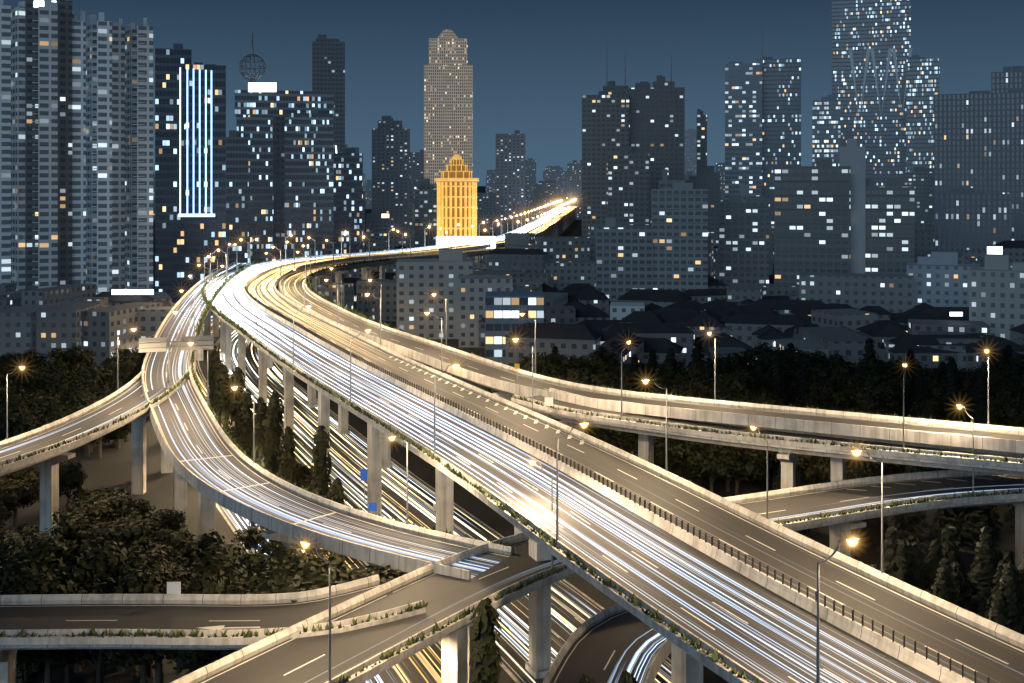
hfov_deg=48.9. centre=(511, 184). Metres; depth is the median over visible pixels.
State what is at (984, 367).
broad tree
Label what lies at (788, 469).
road pillars
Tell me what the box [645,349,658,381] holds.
conifer tree
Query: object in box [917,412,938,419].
broad tree
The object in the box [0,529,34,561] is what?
broad tree
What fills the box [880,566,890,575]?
conifer tree
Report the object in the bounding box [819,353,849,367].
broad tree
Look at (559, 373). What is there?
broad tree
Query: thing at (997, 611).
conifer tree
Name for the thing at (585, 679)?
column tree
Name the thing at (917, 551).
conifer tree
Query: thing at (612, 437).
broad tree
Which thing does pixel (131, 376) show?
broad tree
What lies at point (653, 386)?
broad tree
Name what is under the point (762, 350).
broad tree
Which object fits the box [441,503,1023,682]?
road pillars
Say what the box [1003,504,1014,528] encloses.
conifer tree
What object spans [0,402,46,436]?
broad tree
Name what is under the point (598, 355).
conifer tree
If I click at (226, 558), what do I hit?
broad tree
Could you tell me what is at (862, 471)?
conifer tree
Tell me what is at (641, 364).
broad tree
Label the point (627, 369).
conifer tree
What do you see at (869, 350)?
conifer tree
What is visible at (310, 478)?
broad tree
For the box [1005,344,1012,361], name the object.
conifer tree
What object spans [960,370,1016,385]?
broad tree
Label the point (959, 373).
broad tree
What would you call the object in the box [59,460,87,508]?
broad tree
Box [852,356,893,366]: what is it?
broad tree
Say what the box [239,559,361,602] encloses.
broad tree
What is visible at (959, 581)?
conifer tree
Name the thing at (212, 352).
column tree
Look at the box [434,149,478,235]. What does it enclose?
building
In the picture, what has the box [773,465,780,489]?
conifer tree
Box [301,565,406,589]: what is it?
broad tree
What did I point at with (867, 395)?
broad tree
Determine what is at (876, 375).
broad tree
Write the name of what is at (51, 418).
broad tree
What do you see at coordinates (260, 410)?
column tree
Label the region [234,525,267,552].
broad tree
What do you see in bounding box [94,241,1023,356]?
house roofs
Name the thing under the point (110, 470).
ground
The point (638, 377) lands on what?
broad tree
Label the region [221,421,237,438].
broad tree
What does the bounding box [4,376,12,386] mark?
conifer tree
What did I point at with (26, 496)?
broad tree
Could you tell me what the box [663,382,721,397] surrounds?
broad tree
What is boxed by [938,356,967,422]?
conifer tree
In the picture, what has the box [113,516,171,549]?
broad tree
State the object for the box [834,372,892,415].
broad tree
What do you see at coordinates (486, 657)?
column tree
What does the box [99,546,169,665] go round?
broad tree
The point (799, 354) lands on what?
broad tree
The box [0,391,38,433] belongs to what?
broad tree
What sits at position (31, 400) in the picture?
broad tree
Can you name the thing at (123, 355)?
broad tree
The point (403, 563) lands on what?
road
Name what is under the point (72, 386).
conifer tree
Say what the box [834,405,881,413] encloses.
broad tree
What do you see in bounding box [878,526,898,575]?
conifer tree
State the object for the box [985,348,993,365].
conifer tree
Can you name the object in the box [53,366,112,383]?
broad tree
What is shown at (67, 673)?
broad tree
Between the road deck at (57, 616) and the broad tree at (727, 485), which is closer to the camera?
the road deck at (57, 616)
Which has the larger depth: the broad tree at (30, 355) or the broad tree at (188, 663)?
the broad tree at (30, 355)
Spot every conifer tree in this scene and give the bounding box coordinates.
[0,355,6,362]
[1,386,22,438]
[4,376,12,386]
[37,356,46,368]
[66,381,77,397]
[92,371,100,384]
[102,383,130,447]
[103,359,111,379]
[109,372,119,383]
[542,365,560,420]
[551,346,558,355]
[581,372,591,384]
[592,351,602,372]
[599,346,605,356]
[623,366,630,377]
[631,353,639,369]
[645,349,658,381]
[662,346,678,379]
[690,337,705,364]
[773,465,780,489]
[787,342,795,351]
[796,469,818,536]
[851,463,872,541]
[861,338,878,363]
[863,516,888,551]
[870,564,880,570]
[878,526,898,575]
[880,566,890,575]
[889,538,916,586]
[890,465,931,536]
[895,366,913,416]
[897,567,908,582]
[905,349,917,365]
[907,535,923,563]
[909,541,930,590]
[924,538,944,591]
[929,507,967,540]
[931,558,962,606]
[934,567,956,603]
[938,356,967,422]
[938,361,946,419]
[940,521,970,608]
[947,550,967,597]
[951,562,973,610]
[955,505,1000,548]
[960,367,993,424]
[964,526,999,616]
[982,559,1019,620]
[984,505,1002,536]
[984,550,1021,613]
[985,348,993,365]
[988,562,1023,634]
[988,589,1011,628]
[989,354,999,369]
[993,549,1001,583]
[997,347,1008,369]
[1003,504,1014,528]
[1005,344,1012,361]
[1017,552,1023,613]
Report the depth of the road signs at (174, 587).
173.71 m
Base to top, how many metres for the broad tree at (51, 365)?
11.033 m
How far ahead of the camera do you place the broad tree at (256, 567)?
125.12 m
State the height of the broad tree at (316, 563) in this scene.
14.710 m
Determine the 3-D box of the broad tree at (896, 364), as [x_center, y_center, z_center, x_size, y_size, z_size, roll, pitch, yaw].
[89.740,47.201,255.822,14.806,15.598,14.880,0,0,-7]
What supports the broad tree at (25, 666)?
on the ground at (110, 470)
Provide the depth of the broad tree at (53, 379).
252.25 m
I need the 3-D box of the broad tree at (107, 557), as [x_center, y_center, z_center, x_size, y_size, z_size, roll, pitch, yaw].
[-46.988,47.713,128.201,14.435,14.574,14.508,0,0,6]
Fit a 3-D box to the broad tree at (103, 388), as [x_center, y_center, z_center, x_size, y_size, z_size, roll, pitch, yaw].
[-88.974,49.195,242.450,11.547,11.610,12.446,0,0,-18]
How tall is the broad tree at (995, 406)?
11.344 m
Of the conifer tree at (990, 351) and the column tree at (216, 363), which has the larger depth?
the conifer tree at (990, 351)
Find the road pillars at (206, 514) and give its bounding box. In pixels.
[161,310,475,682]
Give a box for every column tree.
[205,346,220,402]
[208,354,223,414]
[215,364,230,427]
[229,366,245,438]
[239,388,252,453]
[252,397,266,463]
[261,409,278,473]
[266,391,284,454]
[279,426,297,486]
[311,425,331,498]
[327,477,347,570]
[469,597,501,682]
[579,673,595,682]
[618,669,637,682]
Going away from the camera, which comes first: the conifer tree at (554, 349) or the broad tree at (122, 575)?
the broad tree at (122, 575)
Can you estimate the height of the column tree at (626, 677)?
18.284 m
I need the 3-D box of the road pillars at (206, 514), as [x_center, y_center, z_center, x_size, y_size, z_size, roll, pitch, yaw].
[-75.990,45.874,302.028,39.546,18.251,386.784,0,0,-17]
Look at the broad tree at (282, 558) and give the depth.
125.36 m
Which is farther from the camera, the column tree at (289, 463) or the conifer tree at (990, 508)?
the column tree at (289, 463)
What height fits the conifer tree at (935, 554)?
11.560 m
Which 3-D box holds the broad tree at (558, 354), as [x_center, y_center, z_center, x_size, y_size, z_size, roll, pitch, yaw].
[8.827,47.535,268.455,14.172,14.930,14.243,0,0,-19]
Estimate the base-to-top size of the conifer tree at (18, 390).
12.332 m
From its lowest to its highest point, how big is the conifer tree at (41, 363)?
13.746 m
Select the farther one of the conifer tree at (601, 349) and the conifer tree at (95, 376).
the conifer tree at (601, 349)
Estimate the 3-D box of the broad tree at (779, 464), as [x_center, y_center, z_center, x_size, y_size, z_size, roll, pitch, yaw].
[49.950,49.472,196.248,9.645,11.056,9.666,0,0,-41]
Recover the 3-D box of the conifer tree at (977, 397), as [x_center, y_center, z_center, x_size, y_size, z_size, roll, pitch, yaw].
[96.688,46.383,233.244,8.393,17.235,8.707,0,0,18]
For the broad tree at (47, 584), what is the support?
on the ground at (110, 470)
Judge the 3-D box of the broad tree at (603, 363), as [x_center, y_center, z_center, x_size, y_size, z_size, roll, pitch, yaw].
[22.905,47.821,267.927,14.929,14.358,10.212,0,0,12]
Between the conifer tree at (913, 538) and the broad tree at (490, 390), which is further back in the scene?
the broad tree at (490, 390)
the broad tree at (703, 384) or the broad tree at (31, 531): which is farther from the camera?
the broad tree at (703, 384)
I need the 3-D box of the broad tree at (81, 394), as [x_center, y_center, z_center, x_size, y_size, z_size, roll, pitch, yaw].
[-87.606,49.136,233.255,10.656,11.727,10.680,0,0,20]
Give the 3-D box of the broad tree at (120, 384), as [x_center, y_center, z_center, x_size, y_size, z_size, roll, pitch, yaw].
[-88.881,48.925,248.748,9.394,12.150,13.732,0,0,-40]
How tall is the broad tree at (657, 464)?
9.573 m
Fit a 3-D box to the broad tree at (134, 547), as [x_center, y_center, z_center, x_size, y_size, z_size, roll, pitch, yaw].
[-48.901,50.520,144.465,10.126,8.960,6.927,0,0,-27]
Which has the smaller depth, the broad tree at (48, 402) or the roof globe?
the broad tree at (48, 402)
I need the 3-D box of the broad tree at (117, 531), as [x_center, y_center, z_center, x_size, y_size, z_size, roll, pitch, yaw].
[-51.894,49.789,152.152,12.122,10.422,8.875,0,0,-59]
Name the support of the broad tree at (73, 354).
on the ground at (110, 470)
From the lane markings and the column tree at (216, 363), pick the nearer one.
the lane markings
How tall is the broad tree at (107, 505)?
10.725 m
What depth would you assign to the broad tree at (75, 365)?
288.33 m
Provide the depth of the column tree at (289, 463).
184.37 m
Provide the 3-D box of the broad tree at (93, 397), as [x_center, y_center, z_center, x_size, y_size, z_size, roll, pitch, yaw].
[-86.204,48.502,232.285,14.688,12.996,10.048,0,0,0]
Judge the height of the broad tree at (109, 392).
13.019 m
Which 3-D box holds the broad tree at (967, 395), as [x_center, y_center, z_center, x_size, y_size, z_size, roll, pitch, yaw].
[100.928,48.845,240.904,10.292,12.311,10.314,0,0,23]
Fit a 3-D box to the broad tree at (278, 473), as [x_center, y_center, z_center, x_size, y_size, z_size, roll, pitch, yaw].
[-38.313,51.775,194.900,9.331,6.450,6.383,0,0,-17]
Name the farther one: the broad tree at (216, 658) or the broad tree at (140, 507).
the broad tree at (140, 507)
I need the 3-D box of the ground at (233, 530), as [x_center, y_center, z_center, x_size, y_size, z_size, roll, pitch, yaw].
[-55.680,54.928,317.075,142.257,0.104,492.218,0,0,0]
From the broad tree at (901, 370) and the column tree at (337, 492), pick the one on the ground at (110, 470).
the broad tree at (901, 370)
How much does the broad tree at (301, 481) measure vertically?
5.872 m
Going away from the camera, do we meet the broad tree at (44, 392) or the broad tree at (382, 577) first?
the broad tree at (382, 577)
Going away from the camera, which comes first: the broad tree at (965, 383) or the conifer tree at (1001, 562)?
the conifer tree at (1001, 562)
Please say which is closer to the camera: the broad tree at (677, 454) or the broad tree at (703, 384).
the broad tree at (677, 454)
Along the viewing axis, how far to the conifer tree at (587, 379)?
234.37 m
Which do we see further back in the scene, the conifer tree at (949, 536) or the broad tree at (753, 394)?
the broad tree at (753, 394)
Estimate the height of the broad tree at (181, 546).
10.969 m
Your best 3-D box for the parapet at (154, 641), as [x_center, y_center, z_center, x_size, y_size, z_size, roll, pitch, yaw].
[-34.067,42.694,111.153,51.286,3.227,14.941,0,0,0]
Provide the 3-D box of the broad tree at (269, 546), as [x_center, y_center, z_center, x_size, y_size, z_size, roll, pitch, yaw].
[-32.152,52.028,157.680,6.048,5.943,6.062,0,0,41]
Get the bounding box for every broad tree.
[0,359,22,369]
[0,365,22,381]
[0,378,30,392]
[0,382,26,439]
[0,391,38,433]
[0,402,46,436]
[0,466,37,529]
[0,476,39,533]
[0,489,20,529]
[0,525,37,543]
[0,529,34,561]
[0,535,77,671]
[0,551,38,670]
[0,555,47,681]
[0,581,52,678]
[2,349,52,364]
[2,394,54,435]
[4,541,54,561]
[5,557,120,682]
[6,354,33,366]
[8,464,39,526]
[12,364,52,390]
[18,658,41,682]
[19,365,64,376]
[23,361,60,370]
[23,388,61,396]
[27,528,71,544]
[32,391,71,413]
[33,394,50,420]
[36,371,74,390]
[38,540,151,671]
[41,403,76,425]
[44,374,101,392]
[44,576,113,682]
[45,510,111,545]
[47,345,94,368]
[48,526,77,545]
[52,488,133,527]
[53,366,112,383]
[55,592,141,682]
[56,389,106,452]
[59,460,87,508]
[61,400,92,455]
[61,534,122,667]
[65,358,95,371]
[65,487,121,506]
[69,364,104,372]
[69,392,105,447]
[74,658,81,672]
[77,387,106,441]
[79,510,165,551]
[82,382,110,393]
[87,432,111,455]
[88,402,101,458]
[91,379,126,389]
[95,649,173,682]
[98,556,193,682]
[99,358,142,376]
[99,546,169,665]
[105,386,130,448]
[105,549,202,677]
[106,347,146,371]
[107,369,136,381]
[108,370,139,381]
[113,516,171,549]
[116,505,129,517]
[118,498,155,519]
[120,539,162,556]
[121,507,188,532]
[129,662,137,674]
[133,567,244,674]
[146,528,225,571]
[159,649,235,673]
[165,540,253,592]
[176,578,188,672]
[209,577,274,662]
[214,589,247,655]
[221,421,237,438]
[232,434,252,457]
[233,565,273,591]
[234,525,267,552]
[234,542,314,591]
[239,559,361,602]
[258,539,281,555]
[259,452,283,466]
[261,549,389,589]
[271,466,303,477]
[276,461,310,470]
[294,474,327,495]
[294,479,313,492]
[295,467,313,484]
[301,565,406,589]
[306,544,327,556]
[483,386,499,393]
[511,355,531,369]
[523,352,588,420]
[525,352,565,366]
[527,368,556,374]
[538,368,568,380]
[561,369,615,387]
[575,347,624,368]
[584,426,633,449]
[585,356,624,377]
[593,362,643,380]
[597,374,647,391]
[606,433,635,452]
[607,371,651,391]
[628,436,694,477]
[629,432,637,441]
[633,371,667,390]
[638,361,646,369]
[643,376,686,393]
[649,389,664,393]
[654,454,674,470]
[659,358,685,370]
[661,376,693,395]
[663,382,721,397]
[668,438,708,481]
[678,375,734,399]
[684,357,730,373]
[688,360,745,383]
[690,360,730,380]
[695,443,736,492]
[699,444,775,495]
[702,351,753,370]
[712,367,776,397]
[719,385,784,405]
[726,476,729,491]
[741,343,796,369]
[756,351,816,382]
[765,455,778,489]
[766,451,809,473]
[774,454,813,482]
[786,402,827,409]
[787,347,826,365]
[796,454,830,484]
[804,455,829,483]
[808,361,854,386]
[818,457,877,482]
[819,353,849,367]
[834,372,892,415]
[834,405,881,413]
[840,366,910,415]
[843,374,901,415]
[850,357,892,377]
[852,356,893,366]
[865,461,929,473]
[866,461,901,472]
[883,357,938,382]
[889,364,936,387]
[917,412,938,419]
[919,466,953,470]
[935,364,969,374]
[957,378,994,412]
[958,361,1003,379]
[958,383,995,419]
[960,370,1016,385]
[983,394,1023,425]
[998,403,1023,427]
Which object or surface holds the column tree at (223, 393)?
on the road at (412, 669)
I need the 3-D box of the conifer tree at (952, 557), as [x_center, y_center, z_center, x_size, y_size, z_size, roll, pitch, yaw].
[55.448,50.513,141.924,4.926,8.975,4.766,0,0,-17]
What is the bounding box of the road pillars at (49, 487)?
[37,413,148,532]
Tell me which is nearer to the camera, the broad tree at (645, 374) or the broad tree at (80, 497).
the broad tree at (80, 497)
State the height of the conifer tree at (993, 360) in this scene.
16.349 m
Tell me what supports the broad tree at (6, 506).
on the ground at (110, 470)
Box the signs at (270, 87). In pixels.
[34,1,1001,315]
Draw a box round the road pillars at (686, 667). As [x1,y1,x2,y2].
[220,209,702,682]
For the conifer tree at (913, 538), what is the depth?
141.42 m
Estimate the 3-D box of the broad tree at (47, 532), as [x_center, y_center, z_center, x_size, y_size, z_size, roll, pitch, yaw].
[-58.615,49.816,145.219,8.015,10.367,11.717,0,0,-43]
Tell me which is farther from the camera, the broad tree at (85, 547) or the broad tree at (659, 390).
the broad tree at (659, 390)
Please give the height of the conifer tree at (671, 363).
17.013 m
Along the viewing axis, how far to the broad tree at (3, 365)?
270.79 m
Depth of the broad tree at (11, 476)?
177.22 m
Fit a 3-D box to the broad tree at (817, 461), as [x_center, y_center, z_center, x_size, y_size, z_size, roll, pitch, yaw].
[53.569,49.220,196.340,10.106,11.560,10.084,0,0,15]
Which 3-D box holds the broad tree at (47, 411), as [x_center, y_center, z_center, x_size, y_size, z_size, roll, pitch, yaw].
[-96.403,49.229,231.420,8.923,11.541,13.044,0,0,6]
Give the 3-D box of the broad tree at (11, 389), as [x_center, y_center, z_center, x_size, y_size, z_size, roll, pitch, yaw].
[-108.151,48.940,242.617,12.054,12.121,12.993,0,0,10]
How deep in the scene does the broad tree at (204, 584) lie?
117.48 m
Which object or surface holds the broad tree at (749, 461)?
on the ground at (110, 470)
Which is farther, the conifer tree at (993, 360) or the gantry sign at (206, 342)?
the conifer tree at (993, 360)
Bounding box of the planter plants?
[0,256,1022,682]
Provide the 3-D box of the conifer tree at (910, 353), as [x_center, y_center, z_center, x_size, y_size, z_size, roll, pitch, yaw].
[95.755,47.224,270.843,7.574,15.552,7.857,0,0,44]
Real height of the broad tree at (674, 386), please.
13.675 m
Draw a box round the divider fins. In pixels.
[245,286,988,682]
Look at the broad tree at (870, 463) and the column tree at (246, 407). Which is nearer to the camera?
the broad tree at (870, 463)
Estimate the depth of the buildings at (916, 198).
510.51 m
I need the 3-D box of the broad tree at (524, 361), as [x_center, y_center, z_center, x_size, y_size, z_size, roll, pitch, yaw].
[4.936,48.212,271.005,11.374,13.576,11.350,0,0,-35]
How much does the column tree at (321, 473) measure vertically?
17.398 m
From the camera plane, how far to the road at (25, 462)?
174.87 m
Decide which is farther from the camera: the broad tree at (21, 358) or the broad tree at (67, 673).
the broad tree at (21, 358)
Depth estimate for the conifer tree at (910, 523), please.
173.07 m
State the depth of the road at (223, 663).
120.45 m
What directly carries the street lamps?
on the road deck at (767, 645)
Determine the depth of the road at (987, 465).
158.87 m
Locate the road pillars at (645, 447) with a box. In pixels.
[309,255,844,481]
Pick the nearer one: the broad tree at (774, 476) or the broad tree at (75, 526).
the broad tree at (75, 526)
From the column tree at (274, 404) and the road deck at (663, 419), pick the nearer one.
the road deck at (663, 419)
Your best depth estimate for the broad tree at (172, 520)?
158.56 m
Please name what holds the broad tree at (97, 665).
on the ground at (110, 470)
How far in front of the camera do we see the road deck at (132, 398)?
182.78 m
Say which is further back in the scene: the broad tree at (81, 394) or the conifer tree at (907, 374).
the conifer tree at (907, 374)
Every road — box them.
[0,369,191,475]
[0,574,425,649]
[141,261,514,579]
[170,470,1023,682]
[203,206,1023,682]
[279,247,1023,457]
[511,388,1023,475]
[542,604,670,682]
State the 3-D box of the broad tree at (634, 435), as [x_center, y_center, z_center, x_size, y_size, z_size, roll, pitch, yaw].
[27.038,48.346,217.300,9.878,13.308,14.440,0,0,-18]
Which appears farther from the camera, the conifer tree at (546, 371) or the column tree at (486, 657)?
the conifer tree at (546, 371)
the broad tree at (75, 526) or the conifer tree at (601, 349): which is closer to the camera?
the broad tree at (75, 526)
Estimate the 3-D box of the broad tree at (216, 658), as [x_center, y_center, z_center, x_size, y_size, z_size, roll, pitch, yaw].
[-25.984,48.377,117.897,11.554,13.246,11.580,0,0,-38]
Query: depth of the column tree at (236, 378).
224.79 m
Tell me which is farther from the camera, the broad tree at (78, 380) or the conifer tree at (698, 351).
the conifer tree at (698, 351)
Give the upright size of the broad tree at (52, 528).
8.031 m
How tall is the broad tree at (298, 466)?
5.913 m
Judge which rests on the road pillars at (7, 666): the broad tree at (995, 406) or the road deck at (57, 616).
the road deck at (57, 616)
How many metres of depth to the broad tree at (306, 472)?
192.55 m
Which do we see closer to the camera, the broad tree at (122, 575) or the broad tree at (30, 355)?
the broad tree at (122, 575)
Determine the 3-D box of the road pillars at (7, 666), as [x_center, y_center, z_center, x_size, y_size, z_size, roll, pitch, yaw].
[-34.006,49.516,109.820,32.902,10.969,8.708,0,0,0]
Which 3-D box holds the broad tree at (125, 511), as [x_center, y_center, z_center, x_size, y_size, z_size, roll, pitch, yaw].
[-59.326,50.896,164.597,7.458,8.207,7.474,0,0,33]
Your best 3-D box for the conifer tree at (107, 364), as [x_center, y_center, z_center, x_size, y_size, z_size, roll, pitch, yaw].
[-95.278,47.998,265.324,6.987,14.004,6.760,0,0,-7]
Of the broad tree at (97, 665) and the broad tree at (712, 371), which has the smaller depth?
the broad tree at (97, 665)
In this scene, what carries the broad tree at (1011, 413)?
on the ground at (110, 470)
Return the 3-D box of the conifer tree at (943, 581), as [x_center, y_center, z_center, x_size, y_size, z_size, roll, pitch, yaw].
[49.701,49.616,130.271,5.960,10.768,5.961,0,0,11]
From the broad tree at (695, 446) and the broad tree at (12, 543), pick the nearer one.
the broad tree at (12, 543)
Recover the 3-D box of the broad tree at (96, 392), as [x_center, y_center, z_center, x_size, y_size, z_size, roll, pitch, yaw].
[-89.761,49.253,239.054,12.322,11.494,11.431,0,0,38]
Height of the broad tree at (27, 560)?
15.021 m
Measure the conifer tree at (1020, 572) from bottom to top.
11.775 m
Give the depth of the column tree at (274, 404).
205.74 m
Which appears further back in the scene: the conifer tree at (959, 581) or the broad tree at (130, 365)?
the broad tree at (130, 365)
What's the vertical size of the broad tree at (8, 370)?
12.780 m
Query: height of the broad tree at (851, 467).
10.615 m
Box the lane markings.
[181,356,1019,629]
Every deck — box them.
[0,378,169,460]
[0,584,409,629]
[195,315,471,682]
[205,207,1023,682]
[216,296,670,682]
[527,395,1023,458]
[550,610,665,682]
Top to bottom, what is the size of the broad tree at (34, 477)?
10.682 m
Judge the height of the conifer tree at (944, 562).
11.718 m
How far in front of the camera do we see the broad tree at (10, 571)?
124.24 m
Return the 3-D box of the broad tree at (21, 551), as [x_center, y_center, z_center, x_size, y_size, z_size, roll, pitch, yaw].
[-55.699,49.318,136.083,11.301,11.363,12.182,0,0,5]
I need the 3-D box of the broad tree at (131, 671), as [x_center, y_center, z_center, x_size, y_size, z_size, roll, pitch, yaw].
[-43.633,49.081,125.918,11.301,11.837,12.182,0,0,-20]
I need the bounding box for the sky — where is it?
[3,0,1023,185]
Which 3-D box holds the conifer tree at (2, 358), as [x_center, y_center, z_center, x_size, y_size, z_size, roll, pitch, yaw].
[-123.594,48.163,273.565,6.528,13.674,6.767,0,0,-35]
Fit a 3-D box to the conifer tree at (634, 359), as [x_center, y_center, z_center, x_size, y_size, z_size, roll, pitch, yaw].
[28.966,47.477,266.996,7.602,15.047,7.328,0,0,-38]
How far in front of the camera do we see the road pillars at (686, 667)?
183.73 m
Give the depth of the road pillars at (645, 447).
178.42 m
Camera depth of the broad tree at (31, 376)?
257.36 m
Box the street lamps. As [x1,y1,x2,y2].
[6,199,988,682]
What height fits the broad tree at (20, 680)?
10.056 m
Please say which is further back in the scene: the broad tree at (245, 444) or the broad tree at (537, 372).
the broad tree at (537, 372)
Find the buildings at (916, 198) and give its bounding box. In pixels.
[0,0,1023,372]
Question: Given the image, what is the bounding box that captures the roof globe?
[239,32,265,82]
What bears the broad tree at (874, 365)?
on the ground at (110, 470)
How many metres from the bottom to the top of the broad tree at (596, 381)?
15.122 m
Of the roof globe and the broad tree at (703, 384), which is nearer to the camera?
the broad tree at (703, 384)
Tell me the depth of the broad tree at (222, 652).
114.99 m
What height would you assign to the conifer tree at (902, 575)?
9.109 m
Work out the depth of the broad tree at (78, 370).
267.38 m
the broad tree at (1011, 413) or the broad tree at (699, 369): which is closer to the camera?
the broad tree at (1011, 413)
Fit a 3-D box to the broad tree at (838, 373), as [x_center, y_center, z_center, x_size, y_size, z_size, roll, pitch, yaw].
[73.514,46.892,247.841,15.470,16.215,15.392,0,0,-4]
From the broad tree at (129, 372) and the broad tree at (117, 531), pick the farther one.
the broad tree at (129, 372)
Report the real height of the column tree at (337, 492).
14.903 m
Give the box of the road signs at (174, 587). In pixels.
[167,364,552,593]
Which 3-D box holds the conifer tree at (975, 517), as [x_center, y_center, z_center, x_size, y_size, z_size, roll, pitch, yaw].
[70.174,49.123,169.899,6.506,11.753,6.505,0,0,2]
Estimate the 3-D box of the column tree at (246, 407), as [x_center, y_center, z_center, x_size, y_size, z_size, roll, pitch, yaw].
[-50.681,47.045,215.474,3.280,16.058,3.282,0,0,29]
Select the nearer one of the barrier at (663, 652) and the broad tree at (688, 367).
the barrier at (663, 652)
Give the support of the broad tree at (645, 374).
on the ground at (110, 470)
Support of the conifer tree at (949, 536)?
on the ground at (110, 470)
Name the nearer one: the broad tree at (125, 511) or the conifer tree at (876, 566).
the conifer tree at (876, 566)
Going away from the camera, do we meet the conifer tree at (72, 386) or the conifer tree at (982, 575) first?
the conifer tree at (982, 575)
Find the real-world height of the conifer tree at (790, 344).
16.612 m
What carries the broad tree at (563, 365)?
on the ground at (110, 470)
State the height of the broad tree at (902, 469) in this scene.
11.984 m
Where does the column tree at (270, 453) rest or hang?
on the road at (412, 669)
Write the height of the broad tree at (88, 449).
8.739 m
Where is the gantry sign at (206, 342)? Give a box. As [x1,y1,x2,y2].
[137,335,215,380]
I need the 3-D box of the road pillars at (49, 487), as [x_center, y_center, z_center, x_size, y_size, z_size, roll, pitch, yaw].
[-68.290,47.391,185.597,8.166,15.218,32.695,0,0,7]
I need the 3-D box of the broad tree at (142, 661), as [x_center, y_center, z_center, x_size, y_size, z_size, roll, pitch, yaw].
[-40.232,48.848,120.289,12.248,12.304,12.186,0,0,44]
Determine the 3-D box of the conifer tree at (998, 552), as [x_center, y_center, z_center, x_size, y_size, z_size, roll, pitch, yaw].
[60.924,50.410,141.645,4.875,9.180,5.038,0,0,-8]
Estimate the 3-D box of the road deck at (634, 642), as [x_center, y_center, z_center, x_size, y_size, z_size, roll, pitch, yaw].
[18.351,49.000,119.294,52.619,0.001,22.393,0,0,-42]
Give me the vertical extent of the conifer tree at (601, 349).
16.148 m
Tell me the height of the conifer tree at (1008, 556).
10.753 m
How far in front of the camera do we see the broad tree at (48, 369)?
269.57 m
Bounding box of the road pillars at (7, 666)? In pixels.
[0,650,17,682]
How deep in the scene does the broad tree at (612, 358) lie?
270.24 m
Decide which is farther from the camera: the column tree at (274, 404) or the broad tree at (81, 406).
the broad tree at (81, 406)
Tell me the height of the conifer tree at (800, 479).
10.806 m
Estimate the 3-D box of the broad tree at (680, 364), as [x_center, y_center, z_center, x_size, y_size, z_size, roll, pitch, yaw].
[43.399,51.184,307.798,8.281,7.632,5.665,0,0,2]
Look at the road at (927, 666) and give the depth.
113.21 m
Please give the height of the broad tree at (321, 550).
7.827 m
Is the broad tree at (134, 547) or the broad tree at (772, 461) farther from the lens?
the broad tree at (772, 461)
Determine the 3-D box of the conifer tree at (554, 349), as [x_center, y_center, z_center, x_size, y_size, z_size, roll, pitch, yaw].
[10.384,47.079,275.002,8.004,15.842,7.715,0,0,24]
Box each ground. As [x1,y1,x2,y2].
[0,186,1021,682]
[196,314,472,682]
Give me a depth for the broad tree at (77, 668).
126.88 m
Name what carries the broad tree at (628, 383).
on the ground at (110, 470)
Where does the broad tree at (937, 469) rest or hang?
on the ground at (110, 470)
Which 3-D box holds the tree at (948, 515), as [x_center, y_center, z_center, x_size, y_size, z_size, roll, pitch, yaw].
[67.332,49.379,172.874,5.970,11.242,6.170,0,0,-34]
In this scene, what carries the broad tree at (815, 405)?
on the ground at (110, 470)
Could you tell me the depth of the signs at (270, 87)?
617.25 m
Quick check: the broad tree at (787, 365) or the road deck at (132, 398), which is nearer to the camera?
the road deck at (132, 398)
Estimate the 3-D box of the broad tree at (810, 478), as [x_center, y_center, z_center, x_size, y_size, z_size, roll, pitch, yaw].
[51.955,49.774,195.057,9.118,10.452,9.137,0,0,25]
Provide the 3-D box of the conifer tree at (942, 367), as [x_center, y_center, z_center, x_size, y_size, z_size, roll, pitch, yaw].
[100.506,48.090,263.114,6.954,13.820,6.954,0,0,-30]
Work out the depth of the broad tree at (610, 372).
256.89 m
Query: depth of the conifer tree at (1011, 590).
126.95 m
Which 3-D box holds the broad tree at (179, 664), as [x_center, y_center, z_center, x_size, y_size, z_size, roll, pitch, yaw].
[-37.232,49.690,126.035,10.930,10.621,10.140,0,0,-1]
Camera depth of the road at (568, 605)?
194.19 m
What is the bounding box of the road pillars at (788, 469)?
[558,420,796,531]

